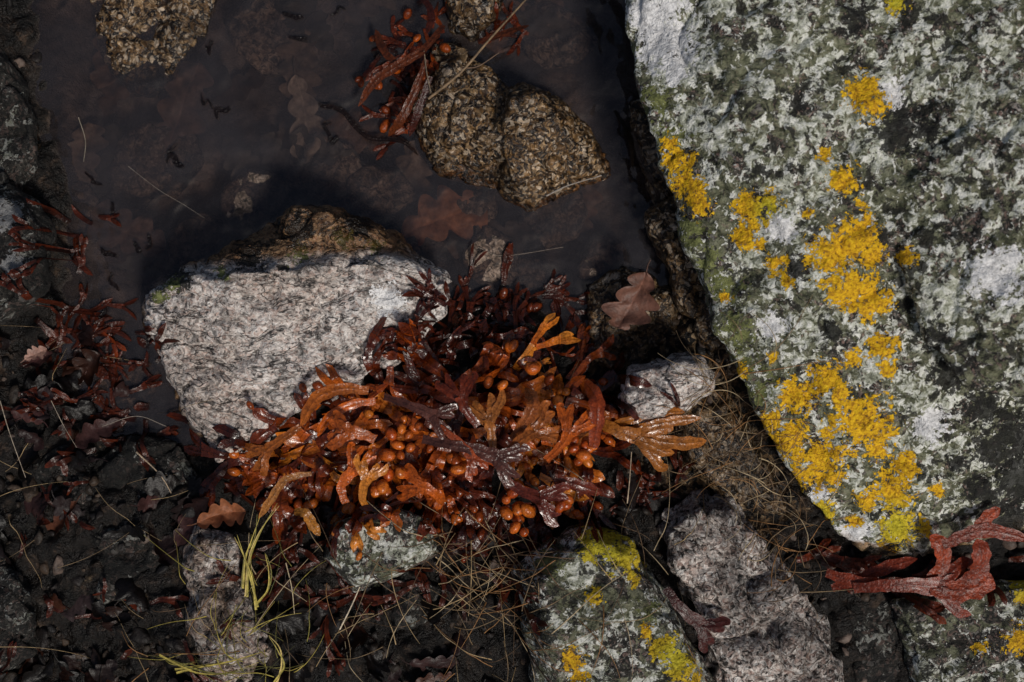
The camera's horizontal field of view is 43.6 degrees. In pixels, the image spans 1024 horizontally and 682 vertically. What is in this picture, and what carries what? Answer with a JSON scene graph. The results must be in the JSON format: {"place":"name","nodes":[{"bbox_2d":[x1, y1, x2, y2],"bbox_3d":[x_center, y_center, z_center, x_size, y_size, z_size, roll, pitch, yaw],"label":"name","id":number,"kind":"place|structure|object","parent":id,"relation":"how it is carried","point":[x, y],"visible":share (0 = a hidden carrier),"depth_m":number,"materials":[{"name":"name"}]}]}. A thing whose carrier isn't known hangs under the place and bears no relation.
{"place":"outdoors","nodes":[
{"label":"outdoors","id":0,"kind":"place"},
{"bbox_2d":[35,0,665,444],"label":"water","id":1,"kind":"structure","parent":0,"point":[199,130],"depth_m":1.50,"materials":[{"name":"black liquid"}]},
{"bbox_2d":[85,6,345,363],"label":"floating seaweed scraps","id":2,"kind":"object","parent":1,"relation":"on","point":[174,157],"visible":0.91,"depth_m":1.50,"materials":[{"name":"black plant"}]},
{"bbox_2d":[320,0,660,202],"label":"bladderwrack seaweed","id":3,"kind":"object","parent":1,"relation":"on","point":[396,66],"visible":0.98,"depth_m":1.49,"materials":[{"name":"brown plant"}]},
{"bbox_2d":[0,0,1023,681],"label":"ground","id":4,"kind":"structure","parent":0,"point":[592,90],"depth_m":1.48,"materials":[{"name":"soil"}]},
{"bbox_2d":[0,548,37,681],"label":"shore rock","id":5,"kind":"object","parent":4,"relation":"on","point":[18,623],"visible":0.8,"depth_m":1.44,"materials":[{"name":"grey stone"}]},
{"bbox_2d":[0,47,40,190],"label":"shore rock","id":6,"kind":"object","parent":4,"relation":"on","point":[20,142],"visible":0.85,"depth_m":1.46,"materials":[{"name":"grey stone"}]},
{"bbox_2d":[0,170,56,326],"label":"shore rock","id":7,"kind":"object","parent":4,"relation":"on","point":[36,283],"visible":0.83,"depth_m":1.40,"materials":[{"name":"grey stone"}]},
{"bbox_2d":[33,445,88,504],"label":"shore rock","id":8,"kind":"object","parent":4,"relation":"on","point":[42,474],"visible":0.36,"depth_m":1.47,"materials":[{"name":"black stone"}]},
{"bbox_2d":[93,519,159,605],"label":"shore rock","id":9,"kind":"object","parent":4,"relation":"on","point":[116,566],"visible":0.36,"depth_m":1.46,"materials":[{"name":"black stone"}]},
{"bbox_2d":[94,349,161,406],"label":"submerged stone","id":10,"kind":"object","parent":4,"relation":"on","point":[137,376],"visible":0.56,"depth_m":1.51,"materials":[{"name":"black stone"}]},
{"bbox_2d":[96,434,197,503],"bbox_3d":[-0.437,0.166,1.529,0.149,0.129,0.112,0,90,0],"label":"wet rock","id":11,"kind":"object","parent":4,"relation":"on","point":[121,469],"visible":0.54,"depth_m":1.47,"materials":[{"name":"black stone"}]},
{"bbox_2d":[88,0,216,98],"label":"wet rock","id":12,"kind":"object","parent":4,"relation":"on","point":[148,43],"visible":0.91,"depth_m":1.50,"materials":[{"name":"brown stone"}]},
{"bbox_2d":[119,121,201,199],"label":"submerged stone","id":13,"kind":"object","parent":4,"relation":"on","point":[140,137],"visible":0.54,"depth_m":1.51,"materials":[{"name":"grey stone"}]},
{"bbox_2d":[179,524,271,681],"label":"granite rock","id":14,"kind":"object","parent":4,"relation":"on","point":[229,596],"visible":0.72,"depth_m":1.43,"materials":[{"name":"grey stone"}]},
{"bbox_2d":[127,504,324,681],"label":"grass tuft","id":15,"kind":"object","parent":4,"relation":"on","point":[256,605],"visible":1,"depth_m":1.41,"materials":[{"name":"plant"}]},
{"bbox_2d":[220,169,290,231],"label":"submerged stone","id":16,"kind":"object","parent":4,"relation":"on","point":[235,191],"visible":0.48,"depth_m":1.50,"materials":[{"name":"grey stone"}]},
{"bbox_2d":[223,0,312,77],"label":"submerged stone","id":17,"kind":"object","parent":4,"relation":"on","point":[259,31],"visible":0.66,"depth_m":1.51,"materials":[{"name":"brown stone"}]},
{"bbox_2d":[142,203,451,462],"bbox_3d":[-0.261,-0.035,1.487,0.371,0.232,0.245,-30,90,0],"label":"granite rock","id":18,"kind":"object","parent":4,"relation":"on","point":[269,317],"visible":0.89,"depth_m":1.41,"materials":[{"name":"grey stone"}]},
{"bbox_2d":[184,268,706,562],"bbox_3d":[-0.078,0.127,1.438,0.527,0.129,0.363,-33,90,0],"label":"bladderwrack seaweed","id":19,"kind":"object","parent":18,"relation":"on","point":[353,425],"visible":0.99,"depth_m":1.44,"materials":[{"name":"orange plant"}]},
{"bbox_2d":[0,0,631,629],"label":"twigs","id":20,"kind":"object","parent":4,"relation":"on","point":[480,248],"visible":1,"depth_m":1.44,"materials":[{"name":"wood"}]},
{"bbox_2d":[0,306,641,681],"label":"leaf litter","id":21,"kind":"object","parent":4,"relation":"on","point":[75,369],"visible":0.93,"depth_m":1.46,"materials":[{"name":"brown plant"}]},
{"bbox_2d":[20,346,46,362],"bbox_3d":[-0.538,0.014,1.438,0.032,0.005,0.017,-10,90,0],"label":"oak leaf","id":22,"kind":"object","parent":21,"relation":"on","point":[34,353],"visible":1,"depth_m":1.44,"materials":[{"name":"plant"}]},
{"bbox_2d":[187,498,245,528],"bbox_3d":[-0.324,0.189,1.407,0.064,0.019,0.034,0,90,0],"label":"oak leaf","id":23,"kind":"object","parent":21,"relation":"on","point":[226,512],"visible":1,"depth_m":1.41,"materials":[{"name":"brown plant"}]},
{"bbox_2d":[284,134,362,200],"bbox_3d":[-0.227,-0.209,1.551,0.103,0.083,0.082,29,90,0],"label":"oak leaf","id":24,"kind":"object","parent":4,"relation":"on","point":[328,180],"visible":0.48,"depth_m":1.51,"materials":[{"name":"brown plant"}]},
{"bbox_2d":[67,0,618,293],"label":"sunken leaves","id":25,"kind":"object","parent":4,"relation":"on","point":[415,170],"visible":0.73,"depth_m":1.52,"materials":[{"name":"brown plant"}]},
{"bbox_2d":[288,57,326,162],"bbox_3d":[-0.241,-0.272,1.506,0.047,0.005,0.126,0,90,0],"label":"oak leaf","id":26,"kind":"object","parent":25,"relation":"on","point":[310,120],"visible":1,"depth_m":1.51,"materials":[{"name":"brown plant"}]},
{"bbox_2d":[0,198,694,681],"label":"dark seaweed","id":27,"kind":"object","parent":4,"relation":"on","point":[560,294],"visible":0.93,"depth_m":1.46,"materials":[{"name":"brown plant"}]},
{"bbox_2d":[346,163,415,218],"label":"submerged stone","id":28,"kind":"object","parent":4,"relation":"on","point":[379,191],"visible":0.8,"depth_m":1.51,"materials":[{"name":"stone"}]},
{"bbox_2d":[324,504,438,592],"bbox_3d":[-0.160,0.246,1.497,0.166,0.202,0.110,-24,90,0],"label":"lichen rock","id":29,"kind":"object","parent":4,"relation":"on","point":[353,571],"visible":0.56,"depth_m":1.40,"materials":[{"name":"grey stone"}]},
{"bbox_2d":[376,570,441,631],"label":"shore rock","id":30,"kind":"object","parent":4,"relation":"on","point":[415,612],"visible":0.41,"depth_m":1.45,"materials":[{"name":"black stone"}]},
{"bbox_2d":[405,236,425,257],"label":"submerged stone","id":31,"kind":"object","parent":4,"relation":"on","point":[412,240],"visible":0.2,"depth_m":1.51,"materials":[{"name":"grey stone"}]},
{"bbox_2d":[0,266,858,681],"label":"dead grass","id":32,"kind":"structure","parent":4,"relation":"on","point":[514,606],"depth_m":1.43,"materials":[{"name":"plant"}]},
{"bbox_2d":[401,185,487,245],"bbox_3d":[-0.089,-0.147,1.508,0.123,0.008,0.074,0,90,0],"label":"oak leaf","id":33,"kind":"object","parent":4,"relation":"on","point":[438,219],"visible":0.95,"depth_m":1.51,"materials":[{"name":"brown plant"}]},
{"bbox_2d":[445,0,502,41],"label":"wet rock","id":34,"kind":"object","parent":4,"relation":"on","point":[469,20],"visible":0.92,"depth_m":1.46,"materials":[{"name":"brown stone"}]},
{"bbox_2d":[457,189,497,226],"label":"submerged stone","id":35,"kind":"object","parent":4,"relation":"on","point":[481,201],"visible":0.59,"depth_m":1.51,"materials":[{"name":"grey stone"}]},
{"bbox_2d":[462,225,518,289],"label":"submerged stone","id":36,"kind":"object","parent":4,"relation":"on","point":[488,266],"visible":0.87,"depth_m":1.50,"materials":[{"name":"grey stone"}]},
{"bbox_2d":[411,42,611,211],"bbox_3d":[-0.005,-0.244,1.509,0.262,0.170,0.156,23,90,0],"label":"wet rock","id":37,"kind":"object","parent":4,"relation":"on","point":[527,147],"visible":0.92,"depth_m":1.46,"materials":[{"name":"brown stone"}]},
{"bbox_2d":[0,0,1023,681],"bbox_3d":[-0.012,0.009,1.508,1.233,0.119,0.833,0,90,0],"label":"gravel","id":38,"kind":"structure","parent":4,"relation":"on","point":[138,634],"depth_m":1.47,"materials":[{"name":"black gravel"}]},
{"bbox_2d":[495,253,555,302],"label":"submerged stone","id":39,"kind":"object","parent":4,"relation":"on","point":[535,278],"visible":0.37,"depth_m":1.50,"materials":[{"name":"grey stone"}]},
{"bbox_2d":[521,189,587,250],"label":"submerged stone","id":40,"kind":"object","parent":4,"relation":"on","point":[572,205],"visible":0.53,"depth_m":1.50,"materials":[{"name":"grey stone"}]},
{"bbox_2d":[522,8,598,69],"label":"submerged stone","id":41,"kind":"object","parent":4,"relation":"on","point":[573,47],"visible":0.71,"depth_m":1.51,"materials":[{"name":"stone"}]},
{"bbox_2d":[576,235,628,284],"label":"submerged stone","id":42,"kind":"object","parent":4,"relation":"on","point":[597,262],"visible":0.69,"depth_m":1.50,"materials":[{"name":"grey stone"}]},
{"bbox_2d":[508,522,713,681],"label":"lichen rock","id":43,"kind":"object","parent":4,"relation":"on","point":[661,652],"visible":0.84,"depth_m":1.39,"materials":[{"name":"grey stone"}]},
{"bbox_2d":[583,265,677,369],"bbox_3d":[0.142,-0.027,1.533,0.116,0.135,0.131,0,90,0],"label":"wet rock","id":44,"kind":"object","parent":4,"relation":"on","point":[634,344],"visible":0.56,"depth_m":1.48,"materials":[{"name":"black stone"}]},
{"bbox_2d":[601,260,659,329],"bbox_3d":[0.142,-0.046,1.442,0.053,0.029,0.083,42,90,0],"label":"oak leaf","id":45,"kind":"object","parent":44,"relation":"on","point":[636,299],"visible":1,"depth_m":1.45,"materials":[{"name":"brown plant"}]},
{"bbox_2d":[626,99,673,208],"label":"wet rock","id":46,"kind":"object","parent":4,"relation":"on","point":[640,129],"visible":0.46,"depth_m":1.48,"materials":[{"name":"black stone"}]},
{"bbox_2d":[618,352,714,423],"bbox_3d":[0.182,0.059,1.490,0.124,0.210,0.093,0,90,0],"label":"granite rock","id":47,"kind":"object","parent":4,"relation":"on","point":[658,374],"visible":0.62,"depth_m":1.40,"materials":[{"name":"grey stone"}]},
{"bbox_2d":[644,196,737,376],"bbox_3d":[0.221,-0.050,1.519,0.072,0.157,0.245,-22,90,0],"label":"wet rock","id":48,"kind":"object","parent":4,"relation":"on","point":[685,284],"visible":0.38,"depth_m":1.45,"materials":[{"name":"stone"}]},
{"bbox_2d":[675,387,785,514],"bbox_3d":[0.256,0.140,1.520,0.105,0.158,0.204,-33,90,0],"label":"wet rock","id":49,"kind":"object","parent":4,"relation":"on","point":[739,491],"visible":0.46,"depth_m":1.45,"materials":[{"name":"stone"}]},
{"bbox_2d":[656,488,843,681],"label":"granite rock","id":50,"kind":"object","parent":4,"relation":"on","point":[755,640],"visible":0.63,"depth_m":1.43,"materials":[{"name":"grey stone"}]},
{"bbox_2d":[625,0,1023,557],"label":"lichen boulder","id":51,"kind":"object","parent":4,"relation":"on","point":[854,169],"visible":0.99,"depth_m":1.32,"materials":[{"name":"grey stone"}]},
{"bbox_2d":[662,506,1023,652],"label":"red seaweed","id":52,"kind":"object","parent":4,"relation":"on","point":[949,583],"visible":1,"depth_m":1.42,"materials":[{"name":"red plant"}]},
{"bbox_2d":[852,600,899,681],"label":"shore rock","id":53,"kind":"object","parent":4,"relation":"on","point":[875,640],"visible":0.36,"depth_m":1.47,"materials":[{"name":"grey stone"}]},
{"bbox_2d":[889,579,1023,681],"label":"lichen rock","id":54,"kind":"object","parent":4,"relation":"on","point":[983,642],"visible":0.68,"depth_m":1.44,"materials":[{"name":"grey stone"}]},
{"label":"submerged stone","id":55,"kind":"object","parent":4,"relation":"on","visible":0},
{"bbox_2d":[87,204,174,260],"bbox_3d":[-0.444,-0.130,1.506,0.113,0.007,0.061,10,90,0],"label":"oak leaf","id":56,"kind":"object","parent":55,"relation":"on","point":[138,230],"visible":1,"depth_m":1.51,"materials":[{"name":"brown plant"}]}
]}

